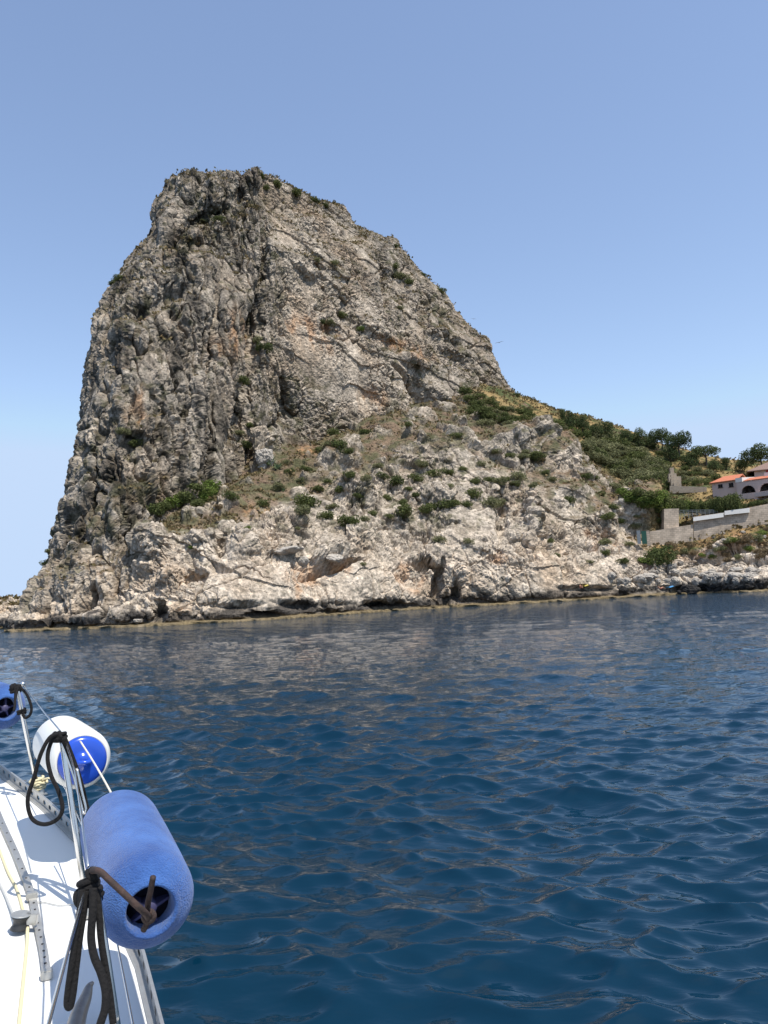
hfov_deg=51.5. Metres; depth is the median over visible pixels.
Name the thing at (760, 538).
shrub
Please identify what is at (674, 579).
boulder
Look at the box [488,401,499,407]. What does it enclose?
shrub
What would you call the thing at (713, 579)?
boulder
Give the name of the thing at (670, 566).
boulder
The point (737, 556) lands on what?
shrub
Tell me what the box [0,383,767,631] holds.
headland terrain
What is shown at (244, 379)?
shrub
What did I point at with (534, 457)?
shrub
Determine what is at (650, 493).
shrub
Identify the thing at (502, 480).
shrub
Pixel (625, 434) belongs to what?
pine tree
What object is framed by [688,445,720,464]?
pine tree
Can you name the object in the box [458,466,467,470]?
shrub
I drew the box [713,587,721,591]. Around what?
boulder
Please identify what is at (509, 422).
shrub
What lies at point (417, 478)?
shrub
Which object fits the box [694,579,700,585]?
boulder
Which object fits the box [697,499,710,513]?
hedge bush
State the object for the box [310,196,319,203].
shrub
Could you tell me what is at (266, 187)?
shrub
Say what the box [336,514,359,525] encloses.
shrub
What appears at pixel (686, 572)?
boulder
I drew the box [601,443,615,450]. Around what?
shrub
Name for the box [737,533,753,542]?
shrub
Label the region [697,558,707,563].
boulder
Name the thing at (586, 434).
shrub
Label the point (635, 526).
shrub
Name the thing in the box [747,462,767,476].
stone house
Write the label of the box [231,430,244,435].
shrub
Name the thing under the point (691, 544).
shrub
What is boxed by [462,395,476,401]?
shrub
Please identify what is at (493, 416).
shrub
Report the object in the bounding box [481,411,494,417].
shrub
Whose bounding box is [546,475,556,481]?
shrub
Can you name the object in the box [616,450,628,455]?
shrub
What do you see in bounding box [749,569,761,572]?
boulder
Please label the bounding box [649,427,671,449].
pine tree
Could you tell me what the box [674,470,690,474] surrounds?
shrub
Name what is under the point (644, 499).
shrub
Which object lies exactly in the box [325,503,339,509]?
shrub
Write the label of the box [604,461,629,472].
shrub
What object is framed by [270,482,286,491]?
shrub
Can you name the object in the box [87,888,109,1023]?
mooring rope
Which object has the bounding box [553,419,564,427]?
shrub
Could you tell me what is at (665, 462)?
shrub
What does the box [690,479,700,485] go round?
shrub
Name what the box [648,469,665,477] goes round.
shrub
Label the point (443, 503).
shrub
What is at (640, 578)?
boulder
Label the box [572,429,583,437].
shrub
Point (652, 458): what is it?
shrub
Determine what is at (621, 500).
boulder
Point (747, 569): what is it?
boulder
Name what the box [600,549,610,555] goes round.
shrub
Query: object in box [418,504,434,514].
shrub
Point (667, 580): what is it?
boulder
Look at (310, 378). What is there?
crag terrain
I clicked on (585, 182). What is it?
sky
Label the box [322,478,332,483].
shrub
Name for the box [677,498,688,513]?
hedge bush
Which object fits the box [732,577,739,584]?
boulder
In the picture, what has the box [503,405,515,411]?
shrub
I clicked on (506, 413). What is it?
shrub
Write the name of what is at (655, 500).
shrub
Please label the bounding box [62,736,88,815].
rope tail
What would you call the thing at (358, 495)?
shrub
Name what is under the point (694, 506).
hedge bush
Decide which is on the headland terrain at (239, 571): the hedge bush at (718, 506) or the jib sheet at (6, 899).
the hedge bush at (718, 506)
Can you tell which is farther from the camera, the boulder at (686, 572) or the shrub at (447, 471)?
the shrub at (447, 471)
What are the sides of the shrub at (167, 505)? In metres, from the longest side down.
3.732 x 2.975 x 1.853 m
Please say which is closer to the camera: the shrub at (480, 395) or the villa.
the villa
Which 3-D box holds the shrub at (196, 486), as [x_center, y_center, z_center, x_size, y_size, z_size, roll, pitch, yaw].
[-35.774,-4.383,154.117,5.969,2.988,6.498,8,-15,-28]
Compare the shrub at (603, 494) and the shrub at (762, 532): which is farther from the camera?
the shrub at (603, 494)
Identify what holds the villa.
on the headland terrain at (239, 571)
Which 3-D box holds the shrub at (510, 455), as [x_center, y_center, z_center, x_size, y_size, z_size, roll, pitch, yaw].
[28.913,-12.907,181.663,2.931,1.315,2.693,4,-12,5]
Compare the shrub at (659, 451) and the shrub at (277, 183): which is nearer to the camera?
the shrub at (277, 183)
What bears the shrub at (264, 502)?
on the headland terrain at (239, 571)
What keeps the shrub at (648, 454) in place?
on the headland terrain at (239, 571)
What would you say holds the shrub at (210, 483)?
on the headland terrain at (239, 571)
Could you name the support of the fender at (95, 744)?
attached to the sailing yacht
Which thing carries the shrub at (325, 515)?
on the headland terrain at (239, 571)
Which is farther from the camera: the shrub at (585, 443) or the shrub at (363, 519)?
the shrub at (585, 443)
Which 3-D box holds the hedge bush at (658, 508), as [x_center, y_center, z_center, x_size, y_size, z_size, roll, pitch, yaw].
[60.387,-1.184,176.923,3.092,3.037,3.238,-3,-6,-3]
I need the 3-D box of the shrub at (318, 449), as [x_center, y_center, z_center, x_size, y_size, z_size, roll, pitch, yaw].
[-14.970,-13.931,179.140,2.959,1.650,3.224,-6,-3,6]
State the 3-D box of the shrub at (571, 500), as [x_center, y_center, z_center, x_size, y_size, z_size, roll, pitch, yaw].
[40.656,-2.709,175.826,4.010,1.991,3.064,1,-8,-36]
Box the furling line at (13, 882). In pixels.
[0,849,23,909]
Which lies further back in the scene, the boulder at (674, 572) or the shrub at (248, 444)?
the shrub at (248, 444)
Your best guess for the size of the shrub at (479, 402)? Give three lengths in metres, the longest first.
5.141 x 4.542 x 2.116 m
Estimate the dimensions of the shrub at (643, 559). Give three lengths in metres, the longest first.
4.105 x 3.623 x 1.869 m
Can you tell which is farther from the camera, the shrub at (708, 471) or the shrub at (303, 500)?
the shrub at (708, 471)
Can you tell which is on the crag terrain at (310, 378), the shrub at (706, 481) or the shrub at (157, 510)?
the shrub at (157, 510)
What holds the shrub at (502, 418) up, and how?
on the headland terrain at (239, 571)
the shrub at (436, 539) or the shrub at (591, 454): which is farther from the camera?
the shrub at (591, 454)
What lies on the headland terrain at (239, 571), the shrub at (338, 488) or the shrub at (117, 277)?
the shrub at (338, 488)
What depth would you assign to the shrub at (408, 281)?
240.85 m
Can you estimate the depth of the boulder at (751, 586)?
146.64 m
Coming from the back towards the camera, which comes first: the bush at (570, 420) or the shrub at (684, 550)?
the bush at (570, 420)
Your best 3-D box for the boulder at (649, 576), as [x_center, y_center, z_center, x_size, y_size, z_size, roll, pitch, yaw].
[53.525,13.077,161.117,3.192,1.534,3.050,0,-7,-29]
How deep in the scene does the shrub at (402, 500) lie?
161.39 m
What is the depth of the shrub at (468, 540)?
154.26 m
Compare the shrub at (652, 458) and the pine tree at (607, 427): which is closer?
the shrub at (652, 458)
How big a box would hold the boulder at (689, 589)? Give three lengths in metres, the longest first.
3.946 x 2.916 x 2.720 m
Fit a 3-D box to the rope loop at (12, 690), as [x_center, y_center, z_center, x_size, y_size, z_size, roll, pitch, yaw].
[-2.128,1.103,4.652,0.182,0.205,0.077,-8,-8,40]
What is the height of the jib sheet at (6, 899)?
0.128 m
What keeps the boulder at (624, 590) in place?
on the headland terrain at (239, 571)
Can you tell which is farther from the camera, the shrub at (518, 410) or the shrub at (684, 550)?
the shrub at (518, 410)
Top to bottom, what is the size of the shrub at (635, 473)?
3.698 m
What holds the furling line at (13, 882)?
on the sailing yacht
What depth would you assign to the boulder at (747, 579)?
147.53 m
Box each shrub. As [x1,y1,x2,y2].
[39,559,47,565]
[111,274,122,281]
[115,427,131,434]
[128,439,142,447]
[146,503,165,514]
[157,500,171,509]
[163,495,181,507]
[175,490,195,503]
[187,482,209,495]
[190,498,205,506]
[197,485,217,499]
[198,494,212,500]
[201,479,221,488]
[211,215,225,221]
[212,504,222,509]
[221,490,239,500]
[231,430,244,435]
[237,375,250,385]
[237,439,252,448]
[245,422,253,428]
[252,335,262,342]
[255,341,272,353]
[256,499,270,506]
[263,184,270,190]
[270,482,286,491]
[273,179,281,188]
[283,468,294,473]
[291,187,302,197]
[294,493,321,507]
[294,504,310,514]
[295,477,303,482]
[300,465,312,470]
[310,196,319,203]
[310,485,324,491]
[313,447,321,452]
[316,510,333,518]
[319,440,333,448]
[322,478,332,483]
[324,317,335,326]
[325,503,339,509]
[326,427,340,435]
[329,439,347,448]
[331,259,338,264]
[335,485,343,492]
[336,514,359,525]
[337,310,347,317]
[340,447,353,454]
[342,470,355,477]
[353,493,363,497]
[356,325,363,331]
[359,429,371,434]
[359,515,369,521]
[360,474,371,480]
[368,509,377,515]
[372,462,384,468]
[376,471,389,479]
[383,494,393,499]
[388,474,404,485]
[394,271,410,278]
[394,502,412,518]
[397,498,407,505]
[404,277,413,283]
[404,421,412,426]
[408,472,424,481]
[411,491,420,497]
[414,459,428,467]
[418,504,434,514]
[423,469,442,476]
[426,502,441,510]
[430,535,447,542]
[436,287,446,293]
[437,498,452,507]
[441,467,455,475]
[447,499,459,506]
[450,432,463,437]
[456,385,473,393]
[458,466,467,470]
[459,500,472,506]
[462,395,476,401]
[463,537,473,544]
[464,408,474,413]
[464,487,482,498]
[467,403,479,409]
[468,476,479,483]
[472,392,485,398]
[472,400,486,406]
[474,405,489,415]
[476,418,496,425]
[476,460,485,466]
[479,496,502,507]
[480,396,495,403]
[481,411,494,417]
[482,476,494,481]
[486,413,501,419]
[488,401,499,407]
[491,448,501,453]
[491,476,507,484]
[496,405,506,410]
[496,416,509,421]
[500,411,508,416]
[501,420,513,424]
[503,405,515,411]
[504,453,515,457]
[507,415,521,420]
[510,471,527,480]
[510,480,520,485]
[514,406,525,413]
[517,452,530,458]
[519,414,530,419]
[521,449,530,453]
[523,411,534,416]
[527,481,537,487]
[528,451,541,460]
[532,451,546,458]
[540,469,550,475]
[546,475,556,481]
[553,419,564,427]
[564,496,576,503]
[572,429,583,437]
[580,440,593,449]
[580,473,593,479]
[582,429,591,438]
[582,437,595,443]
[586,450,602,459]
[592,429,600,439]
[592,440,602,446]
[592,452,607,463]
[593,447,608,458]
[595,438,610,443]
[597,490,605,495]
[598,538,611,545]
[600,512,615,519]
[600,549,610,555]
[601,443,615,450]
[602,433,617,439]
[602,445,618,456]
[604,458,622,466]
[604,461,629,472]
[606,434,623,440]
[606,451,620,459]
[608,442,619,448]
[608,466,624,477]
[609,482,622,489]
[609,503,621,508]
[612,438,630,447]
[615,442,625,449]
[615,464,629,475]
[615,487,630,494]
[615,557,629,563]
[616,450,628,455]
[617,456,630,459]
[618,517,627,523]
[619,476,642,486]
[620,468,635,475]
[620,472,633,478]
[622,491,639,502]
[622,541,633,545]
[623,445,633,451]
[625,459,635,466]
[625,487,644,496]
[626,450,646,458]
[626,469,645,478]
[628,522,641,528]
[630,446,645,451]
[630,454,644,460]
[630,458,642,468]
[630,495,652,503]
[633,496,645,505]
[636,499,655,508]
[637,556,652,564]
[640,470,659,480]
[640,490,657,498]
[643,450,654,459]
[643,455,663,465]
[643,545,676,566]
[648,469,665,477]
[649,496,663,505]
[651,463,672,470]
[652,473,667,482]
[653,459,671,465]
[654,450,666,454]
[655,489,669,499]
[657,477,669,488]
[664,540,677,547]
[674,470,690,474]
[679,547,688,553]
[680,465,689,470]
[681,480,690,484]
[687,541,695,546]
[689,476,703,480]
[690,465,703,471]
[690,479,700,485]
[690,550,697,554]
[700,469,714,475]
[700,479,711,484]
[708,473,720,479]
[720,551,730,556]
[722,556,732,561]
[725,536,739,542]
[734,553,741,559]
[736,537,749,543]
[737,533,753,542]
[743,546,754,551]
[753,533,763,542]
[754,551,766,559]
[756,530,767,535]
[759,547,767,553]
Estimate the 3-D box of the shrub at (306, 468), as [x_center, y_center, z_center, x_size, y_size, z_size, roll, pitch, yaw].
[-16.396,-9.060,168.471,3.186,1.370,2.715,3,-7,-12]
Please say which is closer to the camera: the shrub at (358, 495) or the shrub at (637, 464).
the shrub at (358, 495)
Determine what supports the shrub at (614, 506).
on the headland terrain at (239, 571)
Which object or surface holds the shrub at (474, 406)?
on the headland terrain at (239, 571)
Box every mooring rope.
[63,866,104,1010]
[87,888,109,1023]
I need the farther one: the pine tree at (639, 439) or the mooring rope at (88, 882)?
the pine tree at (639, 439)
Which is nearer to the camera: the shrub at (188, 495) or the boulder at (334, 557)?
the boulder at (334, 557)
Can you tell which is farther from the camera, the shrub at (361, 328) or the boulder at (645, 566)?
the shrub at (361, 328)
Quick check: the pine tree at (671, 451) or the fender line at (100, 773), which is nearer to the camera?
the fender line at (100, 773)
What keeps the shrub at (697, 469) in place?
on the headland terrain at (239, 571)
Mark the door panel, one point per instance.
(643, 533)
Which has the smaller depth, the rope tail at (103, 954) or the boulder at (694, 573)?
the rope tail at (103, 954)
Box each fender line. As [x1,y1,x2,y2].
[13,686,18,710]
[80,741,111,791]
[89,867,156,932]
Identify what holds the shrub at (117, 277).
on the crag terrain at (310, 378)
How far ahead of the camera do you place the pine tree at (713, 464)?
213.40 m
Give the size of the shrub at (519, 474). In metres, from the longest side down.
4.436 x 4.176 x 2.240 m
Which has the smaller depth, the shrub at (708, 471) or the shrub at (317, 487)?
the shrub at (317, 487)
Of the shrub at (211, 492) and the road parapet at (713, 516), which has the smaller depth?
the shrub at (211, 492)
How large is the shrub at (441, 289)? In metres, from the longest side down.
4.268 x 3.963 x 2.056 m
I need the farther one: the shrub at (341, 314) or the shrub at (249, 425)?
the shrub at (341, 314)
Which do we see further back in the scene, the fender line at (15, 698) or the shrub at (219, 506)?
the shrub at (219, 506)
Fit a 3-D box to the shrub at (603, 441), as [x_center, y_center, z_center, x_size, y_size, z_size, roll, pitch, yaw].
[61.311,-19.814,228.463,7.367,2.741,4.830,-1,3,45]
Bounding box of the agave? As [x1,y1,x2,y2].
[272,462,281,468]
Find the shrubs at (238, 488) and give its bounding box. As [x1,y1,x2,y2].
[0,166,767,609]
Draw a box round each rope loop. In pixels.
[9,683,32,718]
[25,730,67,825]
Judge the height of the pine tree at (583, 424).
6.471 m
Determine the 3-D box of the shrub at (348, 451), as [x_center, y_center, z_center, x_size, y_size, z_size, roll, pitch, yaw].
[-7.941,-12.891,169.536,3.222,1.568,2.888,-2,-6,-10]
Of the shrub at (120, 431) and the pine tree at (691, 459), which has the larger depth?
the pine tree at (691, 459)
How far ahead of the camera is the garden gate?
169.85 m
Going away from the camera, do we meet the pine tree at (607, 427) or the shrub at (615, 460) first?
the shrub at (615, 460)
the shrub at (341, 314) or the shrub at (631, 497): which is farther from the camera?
the shrub at (341, 314)
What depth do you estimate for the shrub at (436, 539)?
155.57 m
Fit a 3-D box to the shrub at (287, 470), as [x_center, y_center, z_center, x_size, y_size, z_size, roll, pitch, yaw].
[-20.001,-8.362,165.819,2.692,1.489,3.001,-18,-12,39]
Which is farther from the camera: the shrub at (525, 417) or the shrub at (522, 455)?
the shrub at (525, 417)
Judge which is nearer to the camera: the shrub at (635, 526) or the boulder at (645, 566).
the boulder at (645, 566)
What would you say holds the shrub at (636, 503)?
on the headland terrain at (239, 571)
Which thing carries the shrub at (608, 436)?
on the headland terrain at (239, 571)
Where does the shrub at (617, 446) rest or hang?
on the headland terrain at (239, 571)
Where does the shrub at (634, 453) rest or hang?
on the headland terrain at (239, 571)
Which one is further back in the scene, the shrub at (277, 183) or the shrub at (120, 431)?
the shrub at (277, 183)
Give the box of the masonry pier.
[661,508,678,528]
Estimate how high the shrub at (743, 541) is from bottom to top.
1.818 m
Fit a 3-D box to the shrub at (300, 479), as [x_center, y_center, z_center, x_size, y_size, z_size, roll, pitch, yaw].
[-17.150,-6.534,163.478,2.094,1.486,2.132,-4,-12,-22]
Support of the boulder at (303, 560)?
on the headland terrain at (239, 571)
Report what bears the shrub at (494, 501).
on the headland terrain at (239, 571)
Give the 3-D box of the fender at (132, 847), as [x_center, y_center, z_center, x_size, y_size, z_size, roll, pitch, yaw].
[-0.792,1.092,2.502,0.270,0.270,0.782,0,-2,-25]
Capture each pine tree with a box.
[557,408,565,420]
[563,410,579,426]
[575,413,590,431]
[587,423,602,433]
[599,421,613,435]
[618,430,633,441]
[633,427,649,446]
[641,432,658,448]
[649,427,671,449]
[661,444,679,461]
[662,430,691,455]
[679,452,698,466]
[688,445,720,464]
[706,458,724,470]
[718,457,731,469]
[731,460,747,471]
[738,443,767,466]
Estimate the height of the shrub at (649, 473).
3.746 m
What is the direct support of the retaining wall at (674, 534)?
on the headland terrain at (239, 571)
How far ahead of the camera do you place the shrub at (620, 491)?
176.95 m
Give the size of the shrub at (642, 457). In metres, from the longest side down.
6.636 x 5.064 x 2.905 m
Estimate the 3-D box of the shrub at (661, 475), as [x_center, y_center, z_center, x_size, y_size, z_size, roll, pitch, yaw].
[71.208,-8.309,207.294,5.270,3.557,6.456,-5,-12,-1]
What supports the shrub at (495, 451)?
on the headland terrain at (239, 571)
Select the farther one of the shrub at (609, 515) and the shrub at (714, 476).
the shrub at (714, 476)
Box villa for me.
[709,472,767,499]
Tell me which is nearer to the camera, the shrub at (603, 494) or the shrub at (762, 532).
the shrub at (762, 532)
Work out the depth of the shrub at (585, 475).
186.35 m
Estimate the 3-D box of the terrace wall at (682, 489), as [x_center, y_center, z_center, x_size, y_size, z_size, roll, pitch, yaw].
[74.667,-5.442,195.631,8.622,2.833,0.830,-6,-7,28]
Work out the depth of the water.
9.44 m
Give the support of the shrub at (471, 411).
on the headland terrain at (239, 571)
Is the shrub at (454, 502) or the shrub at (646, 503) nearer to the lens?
the shrub at (454, 502)
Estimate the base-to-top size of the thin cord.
0.045 m
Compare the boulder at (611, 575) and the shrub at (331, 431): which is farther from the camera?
the shrub at (331, 431)
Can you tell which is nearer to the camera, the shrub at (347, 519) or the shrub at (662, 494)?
the shrub at (347, 519)
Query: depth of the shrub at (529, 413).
219.77 m
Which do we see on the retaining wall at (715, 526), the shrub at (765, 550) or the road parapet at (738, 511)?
the road parapet at (738, 511)
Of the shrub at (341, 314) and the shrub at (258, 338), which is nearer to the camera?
the shrub at (258, 338)
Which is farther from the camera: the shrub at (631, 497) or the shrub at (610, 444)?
the shrub at (610, 444)
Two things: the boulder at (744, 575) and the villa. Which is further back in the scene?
the villa
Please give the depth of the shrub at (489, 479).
172.95 m
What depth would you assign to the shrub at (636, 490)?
174.55 m
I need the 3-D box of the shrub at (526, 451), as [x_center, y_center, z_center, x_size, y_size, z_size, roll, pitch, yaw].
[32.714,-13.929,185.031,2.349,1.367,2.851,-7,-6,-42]
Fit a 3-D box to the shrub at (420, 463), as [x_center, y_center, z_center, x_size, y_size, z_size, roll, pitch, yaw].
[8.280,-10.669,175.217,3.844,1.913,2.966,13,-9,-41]
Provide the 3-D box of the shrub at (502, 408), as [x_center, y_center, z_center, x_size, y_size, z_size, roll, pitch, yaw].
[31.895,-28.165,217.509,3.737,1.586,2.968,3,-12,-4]
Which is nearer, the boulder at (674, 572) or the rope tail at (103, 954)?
the rope tail at (103, 954)
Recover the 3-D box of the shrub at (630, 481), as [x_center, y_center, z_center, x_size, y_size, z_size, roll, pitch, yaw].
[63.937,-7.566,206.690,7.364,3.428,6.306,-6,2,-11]
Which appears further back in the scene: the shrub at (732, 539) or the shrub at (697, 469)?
the shrub at (697, 469)
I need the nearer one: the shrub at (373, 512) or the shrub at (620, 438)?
the shrub at (373, 512)
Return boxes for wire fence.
[679,510,717,519]
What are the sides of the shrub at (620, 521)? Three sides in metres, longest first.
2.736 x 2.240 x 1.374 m
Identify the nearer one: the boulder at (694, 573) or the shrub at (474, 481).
the boulder at (694, 573)
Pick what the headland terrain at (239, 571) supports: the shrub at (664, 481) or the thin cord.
the shrub at (664, 481)
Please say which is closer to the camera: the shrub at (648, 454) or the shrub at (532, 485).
the shrub at (532, 485)
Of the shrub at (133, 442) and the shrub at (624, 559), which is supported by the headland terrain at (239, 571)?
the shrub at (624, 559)
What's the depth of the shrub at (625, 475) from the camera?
210.20 m
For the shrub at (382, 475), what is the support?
on the headland terrain at (239, 571)
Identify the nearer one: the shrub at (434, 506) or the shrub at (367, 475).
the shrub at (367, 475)
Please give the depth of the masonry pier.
174.15 m
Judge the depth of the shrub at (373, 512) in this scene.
156.47 m
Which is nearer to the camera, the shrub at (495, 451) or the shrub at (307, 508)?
the shrub at (307, 508)
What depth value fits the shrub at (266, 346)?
182.50 m
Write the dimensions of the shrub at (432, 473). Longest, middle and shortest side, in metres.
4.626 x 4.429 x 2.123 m
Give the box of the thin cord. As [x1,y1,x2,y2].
[37,901,73,905]
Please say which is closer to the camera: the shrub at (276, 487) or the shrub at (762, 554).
the shrub at (762, 554)
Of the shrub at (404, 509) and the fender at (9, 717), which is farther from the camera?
the shrub at (404, 509)
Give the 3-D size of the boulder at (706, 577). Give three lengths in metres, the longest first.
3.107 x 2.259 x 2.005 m
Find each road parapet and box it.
[693,513,723,520]
[724,508,749,514]
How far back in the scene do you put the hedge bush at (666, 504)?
176.49 m
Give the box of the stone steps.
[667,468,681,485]
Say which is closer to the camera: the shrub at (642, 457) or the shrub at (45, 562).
the shrub at (45, 562)
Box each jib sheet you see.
[0,883,13,912]
[17,926,28,1023]
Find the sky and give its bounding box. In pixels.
[0,0,767,596]
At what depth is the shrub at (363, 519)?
152.27 m
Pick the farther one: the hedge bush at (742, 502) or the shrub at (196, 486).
the hedge bush at (742, 502)
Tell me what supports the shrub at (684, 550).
on the headland terrain at (239, 571)
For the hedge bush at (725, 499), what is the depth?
173.77 m
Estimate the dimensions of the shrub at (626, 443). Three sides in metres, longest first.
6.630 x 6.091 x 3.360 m
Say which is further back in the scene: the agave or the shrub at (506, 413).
the shrub at (506, 413)
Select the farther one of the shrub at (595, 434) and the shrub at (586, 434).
the shrub at (595, 434)
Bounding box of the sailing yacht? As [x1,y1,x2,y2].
[0,681,163,1023]
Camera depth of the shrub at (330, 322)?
201.72 m
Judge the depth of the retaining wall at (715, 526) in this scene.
172.18 m
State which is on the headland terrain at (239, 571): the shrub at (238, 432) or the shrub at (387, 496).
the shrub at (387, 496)
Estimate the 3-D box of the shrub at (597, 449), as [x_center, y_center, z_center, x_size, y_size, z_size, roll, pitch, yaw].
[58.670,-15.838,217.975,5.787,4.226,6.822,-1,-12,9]
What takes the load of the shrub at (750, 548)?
on the headland terrain at (239, 571)
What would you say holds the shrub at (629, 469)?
on the headland terrain at (239, 571)
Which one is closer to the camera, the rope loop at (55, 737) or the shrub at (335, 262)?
the rope loop at (55, 737)
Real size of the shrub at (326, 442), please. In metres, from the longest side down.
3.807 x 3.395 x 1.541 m
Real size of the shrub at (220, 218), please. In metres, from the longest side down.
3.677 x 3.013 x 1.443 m
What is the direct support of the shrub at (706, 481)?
on the headland terrain at (239, 571)
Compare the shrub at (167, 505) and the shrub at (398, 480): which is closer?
the shrub at (167, 505)
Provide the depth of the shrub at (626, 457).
219.52 m
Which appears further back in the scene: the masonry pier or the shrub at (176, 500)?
the masonry pier
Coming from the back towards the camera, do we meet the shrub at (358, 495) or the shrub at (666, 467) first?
the shrub at (666, 467)
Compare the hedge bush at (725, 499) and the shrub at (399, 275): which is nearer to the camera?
the hedge bush at (725, 499)
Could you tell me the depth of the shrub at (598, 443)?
222.46 m
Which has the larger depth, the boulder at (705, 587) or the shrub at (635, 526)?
the shrub at (635, 526)
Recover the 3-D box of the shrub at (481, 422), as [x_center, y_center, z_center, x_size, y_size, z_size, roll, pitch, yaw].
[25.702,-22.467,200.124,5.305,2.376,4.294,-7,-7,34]
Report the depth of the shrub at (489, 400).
217.46 m
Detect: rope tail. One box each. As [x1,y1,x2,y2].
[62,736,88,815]
[96,889,116,1023]
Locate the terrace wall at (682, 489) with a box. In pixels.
[670,486,706,493]
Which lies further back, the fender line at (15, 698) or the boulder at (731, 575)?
the boulder at (731, 575)
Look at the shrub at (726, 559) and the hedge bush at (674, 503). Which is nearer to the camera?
the shrub at (726, 559)
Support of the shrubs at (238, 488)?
on the headland terrain at (239, 571)
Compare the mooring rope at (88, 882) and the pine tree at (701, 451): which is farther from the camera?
the pine tree at (701, 451)
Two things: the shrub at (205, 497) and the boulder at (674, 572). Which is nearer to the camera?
the shrub at (205, 497)
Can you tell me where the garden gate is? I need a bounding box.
[637,530,650,545]
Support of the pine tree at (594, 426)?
on the headland terrain at (239, 571)
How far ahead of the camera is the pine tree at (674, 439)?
225.62 m
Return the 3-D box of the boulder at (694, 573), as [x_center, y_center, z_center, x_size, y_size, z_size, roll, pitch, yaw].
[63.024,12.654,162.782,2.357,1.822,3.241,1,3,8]
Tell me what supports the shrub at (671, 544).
on the headland terrain at (239, 571)
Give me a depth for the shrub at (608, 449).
221.41 m
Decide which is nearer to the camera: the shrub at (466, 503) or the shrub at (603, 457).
the shrub at (466, 503)
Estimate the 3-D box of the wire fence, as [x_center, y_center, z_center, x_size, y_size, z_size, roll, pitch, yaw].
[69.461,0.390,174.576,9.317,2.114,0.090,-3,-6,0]
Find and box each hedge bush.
[654,502,662,512]
[658,499,669,512]
[668,501,677,508]
[669,498,682,511]
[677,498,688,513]
[689,501,699,512]
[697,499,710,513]
[710,496,724,512]
[723,493,732,510]
[725,493,740,509]
[730,492,743,508]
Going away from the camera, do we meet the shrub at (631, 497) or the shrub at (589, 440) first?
the shrub at (631, 497)
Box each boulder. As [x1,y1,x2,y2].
[133,618,142,623]
[255,448,274,468]
[274,546,303,555]
[297,556,309,565]
[325,554,343,561]
[607,572,616,579]
[616,578,622,583]
[619,498,624,503]
[619,587,628,594]
[632,574,646,582]
[638,563,655,569]
[645,573,658,579]
[648,570,658,573]
[662,578,670,583]
[666,562,676,573]
[668,569,679,575]
[670,576,680,585]
[680,584,700,593]
[684,569,693,576]
[689,569,698,576]
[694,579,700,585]
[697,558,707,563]
[700,585,709,590]
[702,573,712,580]
[710,575,717,583]
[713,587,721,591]
[724,576,729,583]
[728,572,741,578]
[729,567,742,572]
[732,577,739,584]
[741,573,758,577]
[743,577,752,582]
[744,567,755,571]
[746,584,755,588]
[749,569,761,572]
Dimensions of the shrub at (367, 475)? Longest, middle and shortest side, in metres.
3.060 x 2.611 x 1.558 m
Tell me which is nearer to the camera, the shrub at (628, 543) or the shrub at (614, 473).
the shrub at (628, 543)
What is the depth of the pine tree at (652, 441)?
233.17 m
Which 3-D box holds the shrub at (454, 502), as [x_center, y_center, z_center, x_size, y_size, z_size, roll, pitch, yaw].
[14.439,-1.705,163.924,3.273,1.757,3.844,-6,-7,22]
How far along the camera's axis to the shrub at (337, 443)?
169.72 m
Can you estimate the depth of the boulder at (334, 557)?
137.01 m
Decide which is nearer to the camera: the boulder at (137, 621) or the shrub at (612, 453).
the boulder at (137, 621)
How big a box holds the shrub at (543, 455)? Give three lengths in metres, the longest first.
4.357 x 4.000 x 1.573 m
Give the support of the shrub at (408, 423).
on the headland terrain at (239, 571)
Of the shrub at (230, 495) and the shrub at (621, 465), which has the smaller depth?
the shrub at (230, 495)
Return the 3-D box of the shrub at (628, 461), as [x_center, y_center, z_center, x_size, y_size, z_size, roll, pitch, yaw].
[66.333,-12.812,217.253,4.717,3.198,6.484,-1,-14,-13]
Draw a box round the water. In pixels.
[0,591,767,1023]
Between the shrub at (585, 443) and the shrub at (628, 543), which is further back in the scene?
the shrub at (585, 443)
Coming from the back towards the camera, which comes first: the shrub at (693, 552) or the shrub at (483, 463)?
the shrub at (483, 463)
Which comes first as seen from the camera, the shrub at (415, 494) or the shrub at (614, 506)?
the shrub at (415, 494)
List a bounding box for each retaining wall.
[649,524,692,544]
[693,504,767,540]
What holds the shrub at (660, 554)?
on the headland terrain at (239, 571)
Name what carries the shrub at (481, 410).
on the headland terrain at (239, 571)
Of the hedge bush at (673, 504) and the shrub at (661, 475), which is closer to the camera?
the hedge bush at (673, 504)
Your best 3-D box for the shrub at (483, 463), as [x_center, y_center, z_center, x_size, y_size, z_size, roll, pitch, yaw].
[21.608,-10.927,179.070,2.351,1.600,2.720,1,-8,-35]
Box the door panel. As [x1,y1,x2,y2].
[641,531,646,543]
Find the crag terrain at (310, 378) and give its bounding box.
[15,167,514,627]
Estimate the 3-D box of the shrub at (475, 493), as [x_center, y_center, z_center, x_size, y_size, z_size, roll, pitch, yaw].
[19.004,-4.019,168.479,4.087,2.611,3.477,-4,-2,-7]
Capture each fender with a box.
[0,682,25,729]
[33,716,110,788]
[80,790,193,948]
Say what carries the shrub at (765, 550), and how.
on the headland terrain at (239, 571)
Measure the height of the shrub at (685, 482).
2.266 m
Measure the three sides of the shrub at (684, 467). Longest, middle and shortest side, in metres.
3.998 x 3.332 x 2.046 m
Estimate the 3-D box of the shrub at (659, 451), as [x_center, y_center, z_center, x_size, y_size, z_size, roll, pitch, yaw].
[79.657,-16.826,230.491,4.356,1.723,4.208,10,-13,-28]
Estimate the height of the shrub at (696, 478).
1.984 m
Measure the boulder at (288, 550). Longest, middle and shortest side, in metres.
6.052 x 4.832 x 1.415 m

